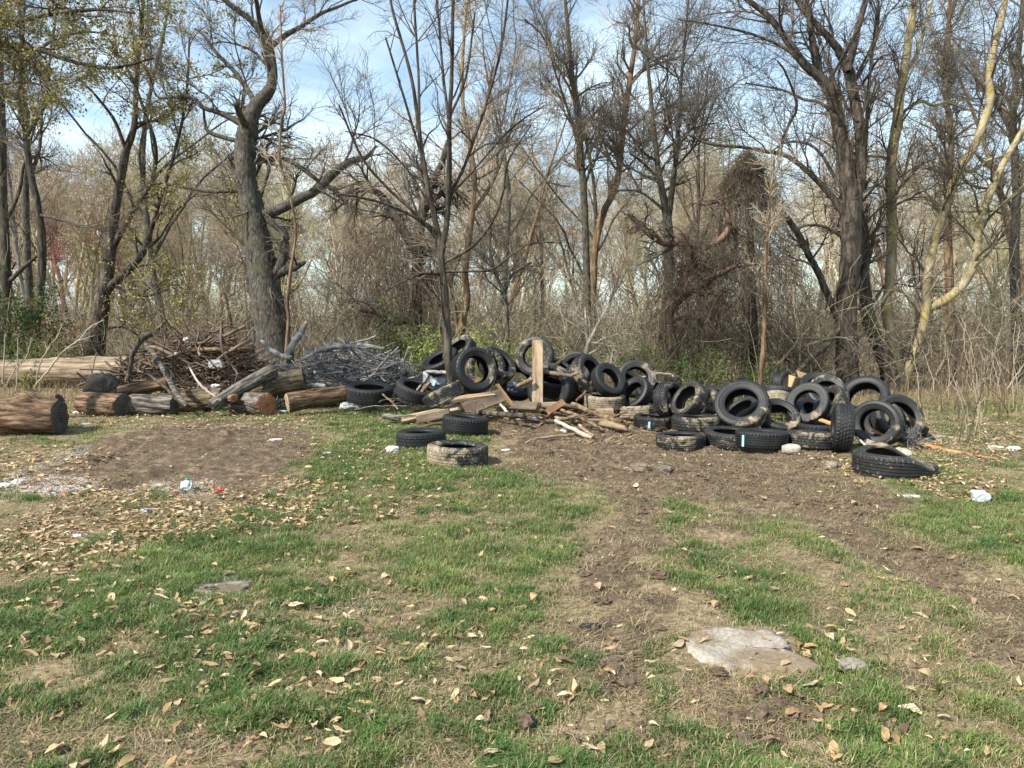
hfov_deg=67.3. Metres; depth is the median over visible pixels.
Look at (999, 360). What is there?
dry weed
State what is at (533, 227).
woodland tree
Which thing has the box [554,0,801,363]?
bare tree
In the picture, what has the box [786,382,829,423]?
tyre
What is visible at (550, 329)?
undergrowth
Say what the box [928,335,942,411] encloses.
dry weed
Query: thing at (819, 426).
tyre
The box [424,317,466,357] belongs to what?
green shrub
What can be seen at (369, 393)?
tyre
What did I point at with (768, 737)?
dead leaf
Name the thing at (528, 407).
board
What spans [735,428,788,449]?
tyre
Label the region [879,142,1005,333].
woodland tree
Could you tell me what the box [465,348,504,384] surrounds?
tyre
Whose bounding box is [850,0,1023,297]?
woodland tree
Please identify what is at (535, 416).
stick
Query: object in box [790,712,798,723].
dead leaf
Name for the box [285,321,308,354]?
branch
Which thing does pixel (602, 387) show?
tyre
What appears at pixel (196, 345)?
stick
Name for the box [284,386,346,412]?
log
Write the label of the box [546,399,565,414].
board
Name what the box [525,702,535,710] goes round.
dead leaf
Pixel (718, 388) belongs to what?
tyre
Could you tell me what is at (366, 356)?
stick
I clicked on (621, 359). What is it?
green shrub
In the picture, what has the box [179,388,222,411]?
log
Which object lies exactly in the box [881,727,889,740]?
dead leaf
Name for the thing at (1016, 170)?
bare tree
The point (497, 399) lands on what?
board
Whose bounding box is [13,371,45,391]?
yellow flower clump
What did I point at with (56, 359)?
bleached stem
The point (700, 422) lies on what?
tyre
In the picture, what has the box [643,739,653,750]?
dead leaf
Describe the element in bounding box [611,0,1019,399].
bare tree
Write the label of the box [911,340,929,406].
dry weed
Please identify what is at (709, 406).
tyre
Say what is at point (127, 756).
dead leaf
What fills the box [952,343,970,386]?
dry weed
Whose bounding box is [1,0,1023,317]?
sky
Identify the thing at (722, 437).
tyre
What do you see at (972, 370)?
dry weed
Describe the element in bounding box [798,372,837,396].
tyre
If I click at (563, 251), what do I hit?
woodland tree
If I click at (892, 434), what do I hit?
tyre
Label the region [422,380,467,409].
tyre
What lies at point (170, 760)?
dead leaf
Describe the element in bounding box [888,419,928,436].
tyre
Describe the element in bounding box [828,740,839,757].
dead leaf
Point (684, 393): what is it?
tyre
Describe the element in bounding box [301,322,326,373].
stick
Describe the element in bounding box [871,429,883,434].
board
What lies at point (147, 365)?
stick
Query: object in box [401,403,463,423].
board
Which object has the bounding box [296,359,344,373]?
stick
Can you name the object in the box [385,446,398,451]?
paper scrap
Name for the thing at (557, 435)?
branch
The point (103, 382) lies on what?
log
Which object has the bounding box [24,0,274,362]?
budding tree
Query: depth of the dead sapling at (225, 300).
19.37 m
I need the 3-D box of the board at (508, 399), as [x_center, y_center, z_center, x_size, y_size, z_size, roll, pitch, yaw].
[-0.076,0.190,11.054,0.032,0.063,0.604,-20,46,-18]
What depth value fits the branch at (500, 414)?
10.65 m
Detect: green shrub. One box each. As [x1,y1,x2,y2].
[0,265,82,360]
[3,326,76,385]
[336,277,454,363]
[389,320,442,376]
[422,321,531,394]
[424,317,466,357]
[512,332,582,380]
[567,323,660,386]
[594,317,690,393]
[661,341,740,386]
[733,349,782,384]
[758,315,874,376]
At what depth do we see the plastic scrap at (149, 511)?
6.01 m
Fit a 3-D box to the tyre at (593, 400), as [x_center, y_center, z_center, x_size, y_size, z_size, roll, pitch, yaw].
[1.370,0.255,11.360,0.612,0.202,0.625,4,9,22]
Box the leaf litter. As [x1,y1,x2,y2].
[0,380,1023,767]
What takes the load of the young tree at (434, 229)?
on the ground at (226, 452)
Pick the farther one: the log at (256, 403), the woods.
the woods
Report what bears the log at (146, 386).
on the ground at (226, 452)
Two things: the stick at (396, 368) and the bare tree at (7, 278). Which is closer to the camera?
the stick at (396, 368)
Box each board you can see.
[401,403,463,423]
[415,408,449,425]
[450,392,495,402]
[461,389,505,413]
[471,400,475,414]
[497,383,512,404]
[509,401,541,412]
[532,340,542,408]
[541,402,555,406]
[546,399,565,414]
[594,408,613,417]
[598,420,628,430]
[819,419,830,424]
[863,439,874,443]
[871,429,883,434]
[917,442,938,447]
[927,434,1019,445]
[930,446,1013,461]
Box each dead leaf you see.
[20,749,31,761]
[45,742,63,752]
[49,711,62,719]
[60,758,79,767]
[97,734,107,746]
[105,744,119,753]
[109,735,126,744]
[117,752,135,767]
[163,701,171,711]
[164,755,176,767]
[172,720,181,731]
[186,704,203,710]
[186,749,194,753]
[228,760,242,765]
[270,722,287,727]
[299,751,312,755]
[322,736,340,745]
[333,725,342,729]
[374,734,387,742]
[411,696,425,700]
[418,707,426,719]
[453,693,458,702]
[483,709,489,725]
[484,748,504,752]
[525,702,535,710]
[548,755,562,762]
[557,691,570,695]
[583,742,596,749]
[597,741,605,756]
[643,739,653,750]
[760,735,779,739]
[785,707,802,713]
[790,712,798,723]
[810,710,822,718]
[811,732,827,741]
[813,701,822,711]
[814,702,832,707]
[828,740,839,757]
[833,753,843,759]
[879,702,886,710]
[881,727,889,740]
[891,732,899,744]
[898,703,921,714]
[899,722,908,732]
[984,745,989,754]
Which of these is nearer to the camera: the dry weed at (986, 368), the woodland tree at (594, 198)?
the dry weed at (986, 368)
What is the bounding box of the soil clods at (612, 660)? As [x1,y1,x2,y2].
[0,410,1023,762]
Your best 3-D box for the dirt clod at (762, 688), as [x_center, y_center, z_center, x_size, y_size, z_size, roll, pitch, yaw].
[0.996,1.230,3.090,0.084,0.066,0.078,-1,5,-14]
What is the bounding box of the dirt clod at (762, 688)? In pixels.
[749,681,770,697]
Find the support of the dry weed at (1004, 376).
on the ground at (226, 452)
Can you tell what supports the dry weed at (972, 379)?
on the ground at (226, 452)
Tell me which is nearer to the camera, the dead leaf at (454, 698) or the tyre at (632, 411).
the dead leaf at (454, 698)
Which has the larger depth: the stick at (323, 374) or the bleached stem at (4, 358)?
the bleached stem at (4, 358)
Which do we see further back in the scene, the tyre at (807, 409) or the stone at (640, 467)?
the tyre at (807, 409)
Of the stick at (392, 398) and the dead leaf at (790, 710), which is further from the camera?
the stick at (392, 398)
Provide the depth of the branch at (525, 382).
11.02 m
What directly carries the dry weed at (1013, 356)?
on the ground at (226, 452)
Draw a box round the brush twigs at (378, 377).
[276,333,422,406]
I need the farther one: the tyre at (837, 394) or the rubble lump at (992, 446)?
the tyre at (837, 394)
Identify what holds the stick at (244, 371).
on the brush twigs at (197, 364)
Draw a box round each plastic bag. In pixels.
[210,384,219,387]
[339,402,360,409]
[507,380,526,394]
[970,490,991,502]
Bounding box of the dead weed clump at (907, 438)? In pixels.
[900,424,934,447]
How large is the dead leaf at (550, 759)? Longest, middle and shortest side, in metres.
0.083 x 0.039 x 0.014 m
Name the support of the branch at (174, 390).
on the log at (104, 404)
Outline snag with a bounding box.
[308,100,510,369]
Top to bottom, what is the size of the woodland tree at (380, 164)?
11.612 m
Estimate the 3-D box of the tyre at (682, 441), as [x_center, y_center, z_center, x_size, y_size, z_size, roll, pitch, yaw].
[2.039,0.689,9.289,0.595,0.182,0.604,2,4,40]
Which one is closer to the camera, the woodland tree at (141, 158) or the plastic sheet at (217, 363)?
the plastic sheet at (217, 363)
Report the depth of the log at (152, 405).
12.06 m
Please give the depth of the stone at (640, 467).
7.58 m
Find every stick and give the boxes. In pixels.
[76,353,96,381]
[79,369,132,379]
[105,334,141,378]
[114,358,173,369]
[129,346,147,356]
[141,319,179,369]
[145,345,210,381]
[157,371,209,388]
[160,320,199,343]
[161,316,217,359]
[162,302,179,339]
[166,335,214,346]
[183,323,225,372]
[187,324,245,352]
[189,338,251,380]
[190,328,238,355]
[193,323,252,354]
[197,344,214,356]
[223,368,243,377]
[224,367,262,375]
[236,347,250,372]
[237,354,257,370]
[275,365,347,383]
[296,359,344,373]
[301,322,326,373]
[306,326,375,353]
[308,366,344,379]
[312,337,334,380]
[313,370,346,384]
[317,342,394,358]
[327,368,378,386]
[333,350,393,361]
[337,355,413,365]
[340,348,409,402]
[343,334,370,368]
[354,405,409,409]
[357,361,398,372]
[363,346,403,380]
[370,350,422,378]
[378,395,406,402]
[387,352,412,405]
[401,346,410,367]
[401,352,422,374]
[418,422,441,426]
[519,412,550,423]
[539,408,573,423]
[560,404,594,417]
[562,413,592,422]
[574,414,608,421]
[592,410,626,427]
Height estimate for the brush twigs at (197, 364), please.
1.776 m
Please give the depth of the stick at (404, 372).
13.91 m
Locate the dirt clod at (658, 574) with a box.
[649,569,670,580]
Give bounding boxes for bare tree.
[0,0,79,359]
[0,0,168,355]
[1,1,63,339]
[171,119,328,353]
[357,0,568,351]
[470,0,659,354]
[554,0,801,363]
[558,0,746,357]
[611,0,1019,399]
[765,0,975,391]
[886,0,1007,378]
[914,0,1023,380]
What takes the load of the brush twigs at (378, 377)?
on the ground at (226, 452)
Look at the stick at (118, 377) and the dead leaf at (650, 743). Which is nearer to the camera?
the dead leaf at (650, 743)
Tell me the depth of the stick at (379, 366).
13.26 m
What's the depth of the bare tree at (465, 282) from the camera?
15.19 m
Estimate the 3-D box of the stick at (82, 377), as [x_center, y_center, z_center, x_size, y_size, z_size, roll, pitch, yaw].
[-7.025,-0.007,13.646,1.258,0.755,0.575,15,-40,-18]
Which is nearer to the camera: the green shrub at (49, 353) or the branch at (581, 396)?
the branch at (581, 396)
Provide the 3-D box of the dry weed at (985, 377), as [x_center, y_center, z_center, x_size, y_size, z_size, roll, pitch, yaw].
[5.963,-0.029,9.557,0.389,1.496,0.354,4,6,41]
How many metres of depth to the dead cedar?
16.12 m
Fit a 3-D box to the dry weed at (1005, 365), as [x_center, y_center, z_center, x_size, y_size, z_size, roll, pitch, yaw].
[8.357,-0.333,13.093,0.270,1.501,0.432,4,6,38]
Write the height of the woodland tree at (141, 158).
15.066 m
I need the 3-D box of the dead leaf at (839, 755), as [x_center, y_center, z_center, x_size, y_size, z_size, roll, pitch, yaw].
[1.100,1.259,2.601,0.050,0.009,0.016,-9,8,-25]
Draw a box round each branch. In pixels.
[126,331,152,379]
[144,343,190,406]
[147,373,187,407]
[185,346,254,356]
[188,365,221,401]
[220,326,242,382]
[260,339,292,363]
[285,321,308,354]
[300,332,383,360]
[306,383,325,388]
[382,393,398,409]
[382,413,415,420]
[416,373,428,390]
[420,382,431,397]
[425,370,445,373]
[475,407,525,418]
[516,377,532,387]
[533,433,573,439]
[543,359,561,364]
[543,370,576,377]
[554,415,576,420]
[554,419,592,438]
[559,408,605,430]
[571,402,629,426]
[575,391,586,401]
[578,424,594,437]
[641,369,673,377]
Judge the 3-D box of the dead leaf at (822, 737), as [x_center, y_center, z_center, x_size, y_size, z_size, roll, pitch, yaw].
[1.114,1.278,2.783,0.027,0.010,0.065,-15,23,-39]
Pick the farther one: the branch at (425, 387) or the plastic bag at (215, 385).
the plastic bag at (215, 385)
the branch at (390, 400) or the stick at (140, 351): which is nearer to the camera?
the branch at (390, 400)
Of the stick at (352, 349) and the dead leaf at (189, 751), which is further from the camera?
the stick at (352, 349)
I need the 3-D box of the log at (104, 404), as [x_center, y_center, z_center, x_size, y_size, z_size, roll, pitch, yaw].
[-6.470,0.328,12.169,0.964,0.402,0.373,3,5,26]
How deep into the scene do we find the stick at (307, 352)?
13.71 m
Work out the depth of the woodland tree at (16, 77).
26.25 m
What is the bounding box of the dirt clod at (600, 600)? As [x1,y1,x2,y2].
[591,596,610,605]
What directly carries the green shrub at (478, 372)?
on the ground at (226, 452)
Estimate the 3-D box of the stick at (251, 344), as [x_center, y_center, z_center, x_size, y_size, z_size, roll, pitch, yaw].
[-5.233,-0.785,14.363,0.470,0.694,1.281,3,6,32]
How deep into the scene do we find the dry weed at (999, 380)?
12.21 m
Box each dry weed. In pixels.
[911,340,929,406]
[918,355,930,407]
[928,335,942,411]
[931,348,946,392]
[944,334,953,392]
[948,327,962,406]
[949,381,966,437]
[950,370,968,419]
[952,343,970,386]
[954,320,996,385]
[954,322,972,409]
[954,337,981,418]
[955,314,995,439]
[957,343,982,442]
[960,306,994,423]
[960,342,973,408]
[960,350,966,403]
[969,323,1008,438]
[969,351,975,391]
[969,377,984,422]
[973,397,989,434]
[976,348,1000,390]
[980,374,1008,417]
[989,341,1002,396]
[992,350,1010,413]
[993,328,1002,390]
[995,323,1013,406]
[997,331,1012,419]
[998,325,1023,407]
[1000,351,1019,416]
[1003,365,1023,397]
[1013,321,1023,394]
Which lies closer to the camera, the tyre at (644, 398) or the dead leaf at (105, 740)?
the dead leaf at (105, 740)
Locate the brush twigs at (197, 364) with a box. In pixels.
[71,323,282,403]
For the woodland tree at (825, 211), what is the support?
on the ground at (226, 452)
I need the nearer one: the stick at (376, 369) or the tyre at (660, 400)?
the tyre at (660, 400)
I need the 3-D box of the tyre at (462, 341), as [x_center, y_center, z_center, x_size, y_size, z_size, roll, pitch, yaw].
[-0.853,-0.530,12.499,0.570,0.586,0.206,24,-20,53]
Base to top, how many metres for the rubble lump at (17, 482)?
0.070 m
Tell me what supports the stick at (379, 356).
on the brush twigs at (378, 377)
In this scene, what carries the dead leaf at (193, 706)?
on the ground at (226, 452)
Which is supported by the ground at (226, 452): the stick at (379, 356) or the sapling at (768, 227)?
the sapling at (768, 227)
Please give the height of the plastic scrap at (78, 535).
0.027 m
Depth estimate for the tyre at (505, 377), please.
11.94 m
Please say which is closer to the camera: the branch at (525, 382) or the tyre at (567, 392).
the branch at (525, 382)
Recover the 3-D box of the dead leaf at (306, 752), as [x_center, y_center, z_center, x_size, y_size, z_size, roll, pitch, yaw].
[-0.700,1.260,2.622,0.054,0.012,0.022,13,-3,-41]
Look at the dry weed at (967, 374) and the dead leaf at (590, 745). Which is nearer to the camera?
the dead leaf at (590, 745)
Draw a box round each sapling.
[217,281,234,337]
[227,0,353,370]
[445,147,562,381]
[559,298,639,377]
[742,125,808,385]
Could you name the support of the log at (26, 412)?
on the ground at (226, 452)
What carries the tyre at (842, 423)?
on the ground at (226, 452)
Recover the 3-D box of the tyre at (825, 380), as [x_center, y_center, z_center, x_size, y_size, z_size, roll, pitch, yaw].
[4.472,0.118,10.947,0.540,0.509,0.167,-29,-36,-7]
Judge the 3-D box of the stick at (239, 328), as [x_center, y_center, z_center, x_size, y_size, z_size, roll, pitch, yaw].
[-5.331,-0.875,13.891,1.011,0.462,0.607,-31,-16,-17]
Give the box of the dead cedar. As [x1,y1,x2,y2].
[664,149,830,380]
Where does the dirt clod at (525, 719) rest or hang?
on the ground at (226, 452)
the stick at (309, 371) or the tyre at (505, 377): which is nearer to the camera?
the tyre at (505, 377)
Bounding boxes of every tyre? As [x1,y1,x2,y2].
[345,381,393,405]
[394,378,437,405]
[396,427,445,449]
[422,347,458,377]
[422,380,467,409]
[427,440,488,467]
[442,335,476,363]
[442,413,488,435]
[451,347,496,393]
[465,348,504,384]
[477,347,515,384]
[499,362,531,400]
[516,336,554,375]
[527,364,575,411]
[543,376,560,401]
[550,357,569,380]
[562,351,590,382]
[566,366,583,404]
[571,354,603,393]
[584,392,625,410]
[591,362,624,396]
[612,368,636,380]
[617,404,656,419]
[619,360,655,397]
[621,376,652,405]
[633,413,671,430]
[635,378,670,404]
[653,381,684,417]
[656,431,705,451]
[670,381,708,417]
[671,413,721,431]
[701,387,717,414]
[703,426,748,449]
[704,385,733,405]
[714,380,770,427]
[727,396,757,416]
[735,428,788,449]
[761,398,800,430]
[762,384,793,392]
[767,390,788,412]
[771,370,790,384]
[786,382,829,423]
[786,429,833,449]
[796,397,814,413]
[797,421,829,431]
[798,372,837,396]
[799,397,811,412]
[806,375,846,407]
[811,385,849,421]
[830,403,855,451]
[845,376,890,413]
[851,442,938,479]
[854,400,904,444]
[864,403,905,435]
[870,394,924,441]
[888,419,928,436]
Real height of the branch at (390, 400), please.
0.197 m
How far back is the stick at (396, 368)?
13.46 m
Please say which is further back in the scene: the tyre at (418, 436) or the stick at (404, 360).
the stick at (404, 360)
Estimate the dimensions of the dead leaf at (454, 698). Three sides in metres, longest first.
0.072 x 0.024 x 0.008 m
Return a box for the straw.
[0,380,1023,767]
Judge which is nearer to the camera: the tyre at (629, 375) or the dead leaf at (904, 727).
the dead leaf at (904, 727)
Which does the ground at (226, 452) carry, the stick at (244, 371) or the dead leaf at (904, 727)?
the dead leaf at (904, 727)
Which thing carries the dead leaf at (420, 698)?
on the ground at (226, 452)
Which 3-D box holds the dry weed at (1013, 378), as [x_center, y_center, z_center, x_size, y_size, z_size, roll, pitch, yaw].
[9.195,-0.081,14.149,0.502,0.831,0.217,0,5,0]
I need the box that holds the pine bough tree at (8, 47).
[0,0,213,155]
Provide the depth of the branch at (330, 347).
13.23 m
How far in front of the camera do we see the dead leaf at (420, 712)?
2.90 m
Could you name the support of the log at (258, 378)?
on the log at (256, 403)
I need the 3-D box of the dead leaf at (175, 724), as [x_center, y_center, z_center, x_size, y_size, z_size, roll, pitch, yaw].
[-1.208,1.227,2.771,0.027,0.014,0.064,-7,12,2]
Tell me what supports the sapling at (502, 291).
on the ground at (226, 452)
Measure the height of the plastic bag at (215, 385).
0.071 m
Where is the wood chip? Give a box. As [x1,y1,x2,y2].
[603,435,615,440]
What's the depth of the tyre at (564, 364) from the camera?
12.53 m
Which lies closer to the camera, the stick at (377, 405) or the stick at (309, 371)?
the stick at (377, 405)
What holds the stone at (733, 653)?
on the ground at (226, 452)
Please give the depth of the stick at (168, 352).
13.67 m
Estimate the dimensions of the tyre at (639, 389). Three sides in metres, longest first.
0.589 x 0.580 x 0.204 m
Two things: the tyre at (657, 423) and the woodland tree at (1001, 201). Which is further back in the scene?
the woodland tree at (1001, 201)
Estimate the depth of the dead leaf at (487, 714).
2.88 m
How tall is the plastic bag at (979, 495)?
0.116 m
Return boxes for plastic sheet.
[208,359,223,368]
[423,371,446,388]
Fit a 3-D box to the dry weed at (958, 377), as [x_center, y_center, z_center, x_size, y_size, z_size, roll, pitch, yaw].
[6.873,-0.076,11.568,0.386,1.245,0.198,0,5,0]
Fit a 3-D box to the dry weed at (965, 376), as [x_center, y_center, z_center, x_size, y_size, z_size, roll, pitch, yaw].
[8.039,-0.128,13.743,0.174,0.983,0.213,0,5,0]
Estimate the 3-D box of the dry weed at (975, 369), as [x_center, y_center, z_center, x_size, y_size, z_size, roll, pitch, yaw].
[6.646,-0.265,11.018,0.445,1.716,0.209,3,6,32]
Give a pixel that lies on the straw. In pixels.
(714, 698)
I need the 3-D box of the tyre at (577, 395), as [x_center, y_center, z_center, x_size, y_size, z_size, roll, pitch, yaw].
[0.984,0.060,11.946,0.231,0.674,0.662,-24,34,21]
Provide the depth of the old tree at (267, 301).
17.86 m
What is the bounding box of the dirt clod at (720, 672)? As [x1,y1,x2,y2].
[708,666,727,680]
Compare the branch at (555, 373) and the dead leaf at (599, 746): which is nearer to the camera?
the dead leaf at (599, 746)
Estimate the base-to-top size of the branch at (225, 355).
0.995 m
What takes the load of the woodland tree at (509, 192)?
on the ground at (226, 452)
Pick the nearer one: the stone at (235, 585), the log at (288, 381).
the stone at (235, 585)
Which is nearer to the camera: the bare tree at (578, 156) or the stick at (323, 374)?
the stick at (323, 374)
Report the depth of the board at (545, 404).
10.91 m
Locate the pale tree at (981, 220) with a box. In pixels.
[776,0,1023,389]
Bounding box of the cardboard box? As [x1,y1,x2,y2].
[783,370,805,387]
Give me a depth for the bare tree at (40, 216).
18.67 m
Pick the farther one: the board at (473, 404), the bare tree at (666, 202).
the bare tree at (666, 202)
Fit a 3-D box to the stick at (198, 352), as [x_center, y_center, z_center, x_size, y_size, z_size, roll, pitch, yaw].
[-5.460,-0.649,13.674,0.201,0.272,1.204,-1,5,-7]
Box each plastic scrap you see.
[72,532,87,536]
[140,508,153,512]
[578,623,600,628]
[904,494,920,497]
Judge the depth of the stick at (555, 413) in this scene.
10.69 m
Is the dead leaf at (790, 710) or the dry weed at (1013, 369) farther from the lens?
the dry weed at (1013, 369)
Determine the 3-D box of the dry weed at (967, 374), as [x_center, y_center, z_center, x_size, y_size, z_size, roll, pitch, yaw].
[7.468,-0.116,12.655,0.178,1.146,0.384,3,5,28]
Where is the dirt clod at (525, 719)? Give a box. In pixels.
[516,711,535,730]
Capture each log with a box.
[0,391,68,435]
[46,393,64,401]
[73,392,130,416]
[83,373,120,392]
[117,377,169,394]
[128,394,179,415]
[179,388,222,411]
[208,364,277,410]
[227,392,275,415]
[227,394,237,402]
[250,368,306,396]
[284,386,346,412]
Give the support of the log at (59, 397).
on the log at (26, 412)
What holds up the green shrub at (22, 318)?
on the ground at (226, 452)
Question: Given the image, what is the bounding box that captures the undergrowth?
[0,210,1023,396]
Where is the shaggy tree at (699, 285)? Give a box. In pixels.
[618,185,811,385]
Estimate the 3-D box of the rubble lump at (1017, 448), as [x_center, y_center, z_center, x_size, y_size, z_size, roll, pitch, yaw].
[5.822,0.749,8.913,0.159,0.064,0.108,1,5,10]
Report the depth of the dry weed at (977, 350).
17.18 m
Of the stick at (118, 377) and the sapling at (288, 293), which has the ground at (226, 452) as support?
the sapling at (288, 293)
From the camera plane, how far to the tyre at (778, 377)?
11.52 m
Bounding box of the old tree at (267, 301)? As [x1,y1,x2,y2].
[27,0,412,371]
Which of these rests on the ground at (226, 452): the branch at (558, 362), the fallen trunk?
the fallen trunk
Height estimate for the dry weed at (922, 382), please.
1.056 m
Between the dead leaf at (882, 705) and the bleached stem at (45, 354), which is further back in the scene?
the bleached stem at (45, 354)
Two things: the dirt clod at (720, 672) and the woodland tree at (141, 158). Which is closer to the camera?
the dirt clod at (720, 672)
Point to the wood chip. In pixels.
(610, 438)
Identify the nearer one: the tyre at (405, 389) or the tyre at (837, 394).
the tyre at (837, 394)
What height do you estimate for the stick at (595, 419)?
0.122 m
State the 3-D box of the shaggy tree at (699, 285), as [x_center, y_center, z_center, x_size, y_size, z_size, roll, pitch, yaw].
[3.645,-1.515,14.764,3.526,4.267,2.516,0,5,0]
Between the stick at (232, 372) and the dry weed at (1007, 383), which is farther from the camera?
the stick at (232, 372)
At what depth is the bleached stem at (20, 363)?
16.00 m
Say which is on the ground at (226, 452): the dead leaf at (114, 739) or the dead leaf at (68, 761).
the dead leaf at (68, 761)
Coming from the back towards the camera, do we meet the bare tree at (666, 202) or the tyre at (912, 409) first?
the bare tree at (666, 202)
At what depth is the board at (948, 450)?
8.74 m
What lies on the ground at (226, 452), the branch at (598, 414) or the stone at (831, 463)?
the stone at (831, 463)
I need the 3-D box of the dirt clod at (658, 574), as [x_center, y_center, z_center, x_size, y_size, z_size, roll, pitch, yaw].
[0.862,1.105,4.462,0.129,0.059,0.093,1,5,11]
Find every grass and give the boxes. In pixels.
[0,370,1023,767]
[0,372,1023,422]
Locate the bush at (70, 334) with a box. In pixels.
[2,291,107,358]
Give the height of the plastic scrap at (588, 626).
0.022 m
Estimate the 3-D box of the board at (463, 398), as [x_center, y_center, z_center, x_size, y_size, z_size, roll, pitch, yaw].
[-0.574,0.194,11.104,0.692,0.064,0.114,-7,23,-9]
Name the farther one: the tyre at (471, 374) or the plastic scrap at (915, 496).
the tyre at (471, 374)
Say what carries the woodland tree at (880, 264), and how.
on the ground at (226, 452)
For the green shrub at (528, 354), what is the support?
on the ground at (226, 452)
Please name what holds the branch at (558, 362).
on the tyre at (525, 345)
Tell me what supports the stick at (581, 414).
on the wood chip
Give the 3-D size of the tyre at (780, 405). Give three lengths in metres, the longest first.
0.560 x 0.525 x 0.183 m
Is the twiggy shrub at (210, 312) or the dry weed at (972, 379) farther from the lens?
the twiggy shrub at (210, 312)
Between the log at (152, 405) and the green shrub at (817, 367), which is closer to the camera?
the log at (152, 405)
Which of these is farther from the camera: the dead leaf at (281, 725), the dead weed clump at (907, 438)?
the dead weed clump at (907, 438)
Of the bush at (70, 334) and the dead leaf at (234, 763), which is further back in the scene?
the bush at (70, 334)
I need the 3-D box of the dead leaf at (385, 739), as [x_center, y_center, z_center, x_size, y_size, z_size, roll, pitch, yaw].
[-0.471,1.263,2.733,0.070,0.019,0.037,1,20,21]
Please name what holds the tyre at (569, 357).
on the tyre at (551, 389)
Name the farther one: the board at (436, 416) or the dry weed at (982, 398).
the dry weed at (982, 398)
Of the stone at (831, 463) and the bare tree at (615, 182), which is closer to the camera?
the stone at (831, 463)
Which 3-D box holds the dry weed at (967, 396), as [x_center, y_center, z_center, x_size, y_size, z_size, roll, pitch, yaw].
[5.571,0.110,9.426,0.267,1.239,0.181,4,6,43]
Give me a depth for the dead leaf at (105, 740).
2.69 m
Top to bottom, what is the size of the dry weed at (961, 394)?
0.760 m
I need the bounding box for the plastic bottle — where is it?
[180,478,193,491]
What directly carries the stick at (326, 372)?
on the brush twigs at (378, 377)
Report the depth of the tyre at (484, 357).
11.33 m
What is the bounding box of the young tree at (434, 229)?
[290,0,597,404]
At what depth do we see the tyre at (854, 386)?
10.82 m
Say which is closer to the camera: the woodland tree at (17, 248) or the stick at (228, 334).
the stick at (228, 334)
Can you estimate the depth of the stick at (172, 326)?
14.13 m
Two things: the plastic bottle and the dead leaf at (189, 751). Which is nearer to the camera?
the dead leaf at (189, 751)
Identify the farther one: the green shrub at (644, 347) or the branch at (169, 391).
the green shrub at (644, 347)
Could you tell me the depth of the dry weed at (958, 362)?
12.92 m
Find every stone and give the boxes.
[193,575,252,595]
[629,462,650,472]
[656,465,671,472]
[683,626,821,673]
[782,444,800,454]
[827,461,837,467]
[838,657,868,673]
[896,448,912,457]
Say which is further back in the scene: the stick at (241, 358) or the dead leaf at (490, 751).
the stick at (241, 358)
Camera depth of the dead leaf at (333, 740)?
2.70 m
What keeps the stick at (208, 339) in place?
on the brush twigs at (197, 364)
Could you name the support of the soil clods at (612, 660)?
on the ground at (226, 452)
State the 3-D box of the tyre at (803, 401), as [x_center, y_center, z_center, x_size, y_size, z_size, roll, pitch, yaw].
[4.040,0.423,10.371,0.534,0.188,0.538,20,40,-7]
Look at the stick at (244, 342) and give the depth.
13.52 m
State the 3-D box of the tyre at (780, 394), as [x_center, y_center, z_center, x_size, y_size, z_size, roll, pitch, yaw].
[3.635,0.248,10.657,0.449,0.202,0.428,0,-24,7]
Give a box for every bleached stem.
[2,334,16,382]
[6,337,33,385]
[12,338,24,389]
[33,320,103,388]
[35,323,65,388]
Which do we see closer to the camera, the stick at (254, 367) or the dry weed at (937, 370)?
the stick at (254, 367)
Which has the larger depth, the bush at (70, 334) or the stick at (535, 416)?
the bush at (70, 334)
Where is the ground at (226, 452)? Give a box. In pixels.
[0,314,1023,767]
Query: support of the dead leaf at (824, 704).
on the ground at (226, 452)
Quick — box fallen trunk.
[0,356,136,385]
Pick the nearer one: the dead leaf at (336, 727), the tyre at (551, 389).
the dead leaf at (336, 727)
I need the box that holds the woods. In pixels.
[7,96,1023,362]
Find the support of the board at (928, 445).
on the ground at (226, 452)
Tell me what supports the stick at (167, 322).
on the brush twigs at (197, 364)
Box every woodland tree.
[4,0,359,339]
[4,21,66,175]
[4,35,100,303]
[7,135,84,340]
[125,143,222,325]
[330,0,603,347]
[331,119,432,345]
[431,0,679,350]
[463,93,591,332]
[501,21,647,348]
[514,132,604,317]
[614,26,783,357]
[712,0,897,337]
[772,25,950,282]
[786,21,931,337]
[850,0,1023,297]
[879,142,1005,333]
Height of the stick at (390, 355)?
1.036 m
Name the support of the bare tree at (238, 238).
on the ground at (226, 452)
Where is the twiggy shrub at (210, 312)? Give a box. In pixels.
[143,242,302,340]
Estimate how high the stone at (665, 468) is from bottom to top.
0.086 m
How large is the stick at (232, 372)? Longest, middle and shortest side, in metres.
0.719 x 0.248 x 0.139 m
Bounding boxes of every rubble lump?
[0,483,11,487]
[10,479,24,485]
[987,445,1004,449]
[1007,446,1020,450]
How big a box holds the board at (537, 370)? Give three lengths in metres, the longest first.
1.009 x 0.160 x 0.047 m

